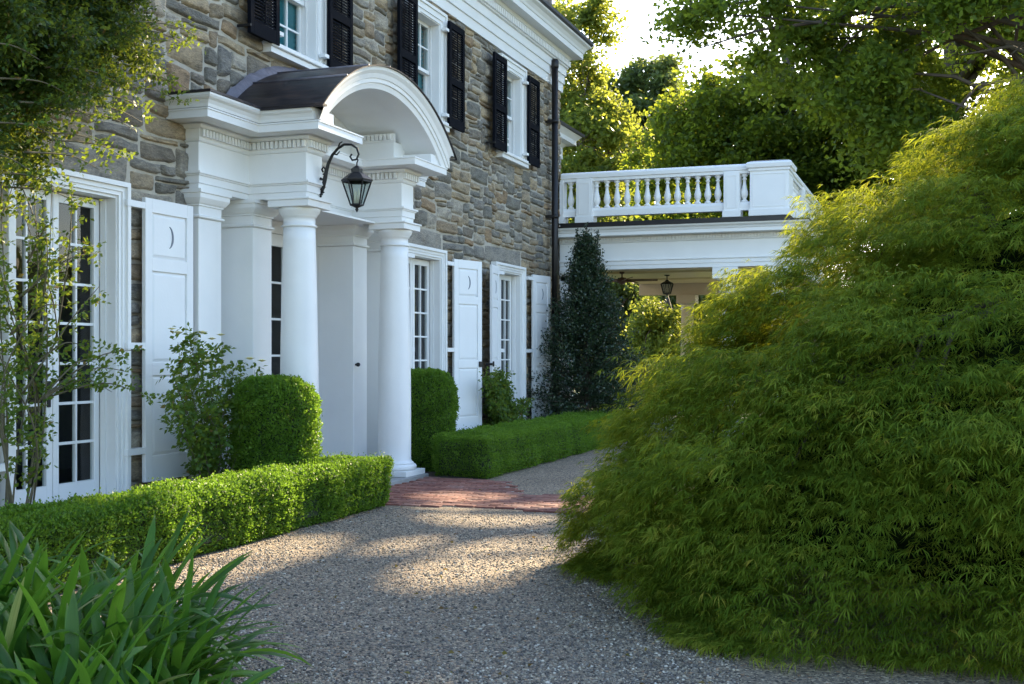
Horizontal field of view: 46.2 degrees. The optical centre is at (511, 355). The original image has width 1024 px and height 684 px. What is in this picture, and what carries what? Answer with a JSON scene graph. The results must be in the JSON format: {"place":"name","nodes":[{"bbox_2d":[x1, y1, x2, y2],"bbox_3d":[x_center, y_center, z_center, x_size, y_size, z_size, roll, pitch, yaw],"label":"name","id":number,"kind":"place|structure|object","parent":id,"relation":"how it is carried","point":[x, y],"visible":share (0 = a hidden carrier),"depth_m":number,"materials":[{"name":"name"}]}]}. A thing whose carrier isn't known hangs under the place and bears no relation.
{"place":"outdoors","nodes":[
{"label":"outdoors","id":0,"kind":"place"},
{"bbox_2d":[57,508,369,593],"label":"planting bed soil","id":1,"kind":"structure","parent":0,"point":[240,543],"depth_m":9.17,"materials":[{"name":"brown soil"}]},
{"bbox_2d":[0,11,205,508],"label":"tree","id":2,"kind":"object","parent":1,"relation":"on","point":[24,362],"visible":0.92,"depth_m":8.47,"materials":[{"name":"green plant"}]},
{"bbox_2d":[0,451,394,594],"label":"box hedge","id":3,"kind":"object","parent":1,"relation":"on","point":[247,506],"visible":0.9,"depth_m":8.73,"materials":[{"name":"green plant"}]},
{"bbox_2d":[155,322,267,480],"bbox_3d":[-2.641,0.553,10.780,0.640,1.704,1.964,0,0,20],"label":"rose bush","id":4,"kind":"object","parent":1,"relation":"on","point":[202,442],"visible":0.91,"depth_m":10.43,"materials":[{"name":"green plant"}]},
{"bbox_2d":[228,373,323,472],"bbox_3d":[-2.168,0.803,11.079,0.887,1.299,0.887,0,0,20],"label":"box topiary","id":5,"kind":"object","parent":1,"relation":"on","point":[282,412],"visible":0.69,"depth_m":10.78,"materials":[{"name":"green plant"}]},
{"bbox_2d":[48,442,1023,683],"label":"gravel drive","id":6,"kind":"structure","parent":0,"point":[550,477],"depth_m":6.84,"materials":[{"name":"grey gravel"}]},
{"bbox_2d":[0,517,118,646],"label":"lily clump","id":7,"kind":"object","parent":6,"relation":"on","point":[10,572],"visible":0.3,"depth_m":4.68,"materials":[{"name":"green plant"}]},
{"bbox_2d":[0,589,161,683],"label":"lily clump","id":8,"kind":"object","parent":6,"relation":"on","point":[70,667],"visible":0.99,"depth_m":4.05,"materials":[{"name":"green plant"}]},
{"bbox_2d":[0,540,186,683],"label":"lily clump","id":9,"kind":"object","parent":6,"relation":"on","point":[13,635],"visible":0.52,"depth_m":4.34,"materials":[{"name":"green plant"}]},
{"bbox_2d":[0,521,226,660],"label":"lily clump","id":10,"kind":"object","parent":6,"relation":"on","point":[37,582],"visible":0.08,"depth_m":4.90,"materials":[{"name":"green plant"}]},
{"bbox_2d":[10,508,290,683],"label":"lily clump","id":11,"kind":"object","parent":6,"relation":"on","point":[149,551],"visible":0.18,"depth_m":4.94,"materials":[{"name":"green plant"}]},
{"bbox_2d":[0,556,303,683],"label":"lily clump","id":12,"kind":"object","parent":6,"relation":"on","point":[42,667],"visible":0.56,"depth_m":4.39,"materials":[{"name":"green plant"}]},
{"bbox_2d":[36,549,312,683],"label":"lily clump","id":13,"kind":"object","parent":6,"relation":"on","point":[203,636],"visible":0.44,"depth_m":4.62,"materials":[{"name":"green plant"}]},
{"bbox_2d":[43,550,307,682],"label":"lily clump","id":14,"kind":"object","parent":6,"relation":"on","point":[167,572],"visible":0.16,"depth_m":5.00,"materials":[{"name":"green plant"}]},
{"bbox_2d":[80,629,284,683],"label":"lily clump","id":15,"kind":"object","parent":6,"relation":"on","point":[139,675],"visible":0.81,"depth_m":4.12,"materials":[{"name":"green plant"}]},
{"bbox_2d":[389,473,428,484],"bbox_3d":[-2.120,1.413,13.099,1.405,0.054,2.830,0,0,20],"label":"stone step","id":16,"kind":"object","parent":6,"relation":"on","point":[397,480],"visible":0.1,"depth_m":13.65,"materials":[{"name":"white stone"}]},
{"bbox_2d":[120,508,740,683],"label":"gravel pebbles","id":17,"kind":"object","parent":6,"relation":"on","point":[709,677],"visible":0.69,"depth_m":6.59,"materials":[{"name":"grey gravel"}]},
{"bbox_2d":[200,479,719,683],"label":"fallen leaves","id":18,"kind":"object","parent":6,"relation":"on","point":[504,652],"visible":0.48,"depth_m":6.69,"materials":[{"name":"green plant"}]},
{"bbox_2d":[425,452,577,478],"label":"planting bed soil","id":19,"kind":"structure","parent":6,"relation":"on","point":[431,474],"depth_m":14.21,"materials":[{"name":"brown soil"}]},
{"bbox_2d":[411,367,460,471],"bbox_3d":[-1.065,0.792,14.942,0.867,1.327,0.828,0,0,20],"label":"box topiary","id":20,"kind":"object","parent":19,"relation":"on","point":[435,407],"visible":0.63,"depth_m":14.66,"materials":[{"name":"green plant"}]},
{"bbox_2d":[477,363,535,425],"bbox_3d":[-0.121,0.755,18.197,0.699,1.300,2.197,0,0,20],"label":"leafy shrub","id":21,"kind":"object","parent":19,"relation":"on","point":[499,396],"visible":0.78,"depth_m":17.79,"materials":[{"name":"green plant"}]},
{"bbox_2d":[430,408,623,478],"bbox_3d":[0.459,1.150,17.062,0.881,0.604,6.484,0,0,20],"label":"box hedge","id":22,"kind":"object","parent":19,"relation":"on","point":[494,450],"visible":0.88,"depth_m":15.04,"materials":[{"name":"green plant"}]},
{"bbox_2d":[523,222,666,430],"bbox_3d":[1.330,-0.427,20.613,2.973,3.765,2.694,0,0,20],"label":"holly tree","id":23,"kind":"object","parent":19,"relation":"on","point":[591,305],"visible":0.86,"depth_m":20.33,"materials":[{"name":"green plant"}]},
{"bbox_2d":[386,477,689,514],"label":"brick path","id":24,"kind":"structure","parent":0,"point":[424,491],"depth_m":12.16,"materials":[{"name":"red brick"}]},
{"bbox_2d":[574,390,750,442],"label":"ground","id":25,"kind":"structure","parent":0,"point":[633,410],"depth_m":30.30,"materials":[{"name":"green plant"}]},
{"bbox_2d":[0,0,593,506],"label":"stone house","id":26,"kind":"structure","parent":25,"relation":"on","point":[488,76],"depth_m":13.90,"materials":[{"name":"grey stone"}]},
{"bbox_2d":[0,158,130,506],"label":"french door","id":27,"kind":"structure","parent":26,"relation":"in","point":[101,422],"depth_m":10.16,"materials":[{"name":"white paint"}]},
{"bbox_2d":[0,0,173,197],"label":"wall creeper","id":28,"kind":"object","parent":26,"relation":"attached to","point":[94,35],"depth_m":8.30,"materials":[{"name":"green plant"}]},
{"bbox_2d":[260,0,327,69],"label":"window","id":29,"kind":"structure","parent":26,"relation":"in","point":[303,23],"depth_m":13.43,"materials":[{"name":"white paint"}]},
{"bbox_2d":[164,64,456,480],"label":"entrance portico","id":30,"kind":"structure","parent":26,"relation":"attached to","point":[262,143],"depth_m":12.15,"materials":[{"name":"white paint"}]},
{"bbox_2d":[271,220,282,356],"bbox_3d":[-2.758,-0.075,13.326,0.070,2.890,1.804,0,0,20],"label":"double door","id":31,"kind":"structure","parent":30,"relation":"in","point":[277,234],"depth_m":13.58,"materials":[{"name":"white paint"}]},
{"bbox_2d":[319,142,372,211],"bbox_3d":[-1.653,-1.772,11.850,0.561,0.714,0.284,0,0,4],"label":"lantern","id":32,"kind":"object","parent":30,"relation":"attached to","point":[356,175],"depth_m":11.84,"materials":[{"name":"black metal"}]},
{"bbox_2d":[408,243,446,372],"bbox_3d":[-1.386,-0.048,16.250,0.510,2.855,1.430,0,0,20],"label":"french door","id":33,"kind":"structure","parent":26,"relation":"in","point":[428,269],"depth_m":16.75,"materials":[{"name":"white paint"}]},
{"bbox_2d":[405,0,451,132],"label":"window","id":34,"kind":"structure","parent":26,"relation":"in","point":[434,73],"depth_m":16.74,"materials":[{"name":"white paint"}]},
{"bbox_2d":[491,261,525,419],"bbox_3d":[-0.241,-0.048,19.462,0.510,2.855,1.430,0,0,20],"label":"french door","id":35,"kind":"structure","parent":26,"relation":"in","point":[512,285],"depth_m":19.96,"materials":[{"name":"white paint"}]},
{"bbox_2d":[494,53,530,168],"bbox_3d":[-0.127,-3.968,19.602,0.470,1.645,1.320,0,0,20],"label":"window","id":36,"kind":"structure","parent":26,"relation":"in","point":[517,91],"depth_m":19.99,"materials":[{"name":"white paint"}]},
{"bbox_2d":[552,0,658,391],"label":"ash tree","id":37,"kind":"object","parent":25,"relation":"on","point":[595,118],"visible":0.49,"depth_m":43.46,"materials":[{"name":"green plant"}]},
{"bbox_2d":[613,364,671,409],"bbox_3d":[6.902,0.690,28.340,10.040,1.500,0.080,0,0,20],"label":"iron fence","id":38,"kind":"object","parent":25,"relation":"on","point":[643,375],"depth_m":29.64,"materials":[{"name":"black metal"}]},
{"bbox_2d":[568,52,724,217],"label":"tulip tree","id":39,"kind":"object","parent":25,"relation":"on","point":[654,79],"visible":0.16,"depth_m":60.78,"materials":[{"name":"green plant"}]},
{"bbox_2d":[614,294,709,398],"bbox_3d":[4.223,-0.193,32.890,3.180,3.466,4.761,0,0,63],"label":"dogwood tree","id":40,"kind":"object","parent":25,"relation":"on","point":[655,324],"visible":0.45,"depth_m":32.36,"materials":[{"name":"green plant"}]},
{"bbox_2d":[558,159,838,437],"bbox_3d":[4.026,-0.988,24.154,4.516,4.855,6.995,0,0,20],"label":"side porch","id":41,"kind":"object","parent":25,"relation":"on","point":[691,256],"visible":0.64,"depth_m":21.26,"materials":[{"name":"white paint"}]},
{"bbox_2d":[603,272,657,284],"bbox_3d":[2.202,-1.532,23.661,1.344,0.255,1.347,0,0,20],"label":"ceiling fan","id":42,"kind":"object","parent":41,"relation":"hanging from","point":[621,280],"visible":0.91,"depth_m":23.58,"materials":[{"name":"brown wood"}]},
{"bbox_2d":[660,275,673,295],"bbox_3d":[3.173,-1.440,24.561,0.257,0.440,0.256,0,0,-3],"label":"porch lantern","id":43,"kind":"object","parent":41,"relation":"hanging from","point":[666,282],"visible":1,"depth_m":24.52,"materials":[{"name":"black metal"}]},
{"bbox_2d":[567,188,845,397],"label":"evergreen tree","id":44,"kind":"object","parent":25,"relation":"on","point":[628,291],"visible":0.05,"depth_m":41.75,"materials":[{"name":"green plant"}]},
{"bbox_2d":[560,166,897,329],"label":"tree","id":45,"kind":"object","parent":25,"relation":"on","point":[677,216],"depth_m":50.77,"materials":[{"name":"green plant"}]},
{"bbox_2d":[544,68,1023,683],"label":"laceleaf maple","id":46,"kind":"object","parent":25,"relation":"on","point":[874,442],"visible":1,"depth_m":6.26,"materials":[{"name":"green plant"}]},
{"bbox_2d":[615,41,1019,346],"bbox_3d":[9.191,-4.060,35.431,12.982,11.200,7.807,0,0,20],"label":"oak tree","id":47,"kind":"object","parent":25,"relation":"on","point":[707,122],"visible":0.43,"depth_m":34.64,"materials":[{"name":"green plant"}]},
{"bbox_2d":[640,0,1023,211],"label":"oak tree","id":48,"kind":"object","parent":25,"relation":"on","point":[888,59],"visible":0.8,"depth_m":26.68,"materials":[{"name":"green plant"}]},
{"bbox_2d":[790,0,1023,112],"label":"oak tree","id":49,"kind":"object","parent":25,"relation":"on","point":[978,63],"visible":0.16,"depth_m":42.89,"materials":[{"name":"green plant"}]},
{"bbox_2d":[941,57,1023,239],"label":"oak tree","id":50,"kind":"object","parent":25,"relation":"on","point":[993,203],"visible":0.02,"depth_m":30.66,"materials":[{"name":"green plant"}]},
{"bbox_2d":[552,0,1014,283],"label":"sky","id":51,"kind":"structure","parent":0,"point":[639,9],"materials":[{"name":"white"}]}
]}

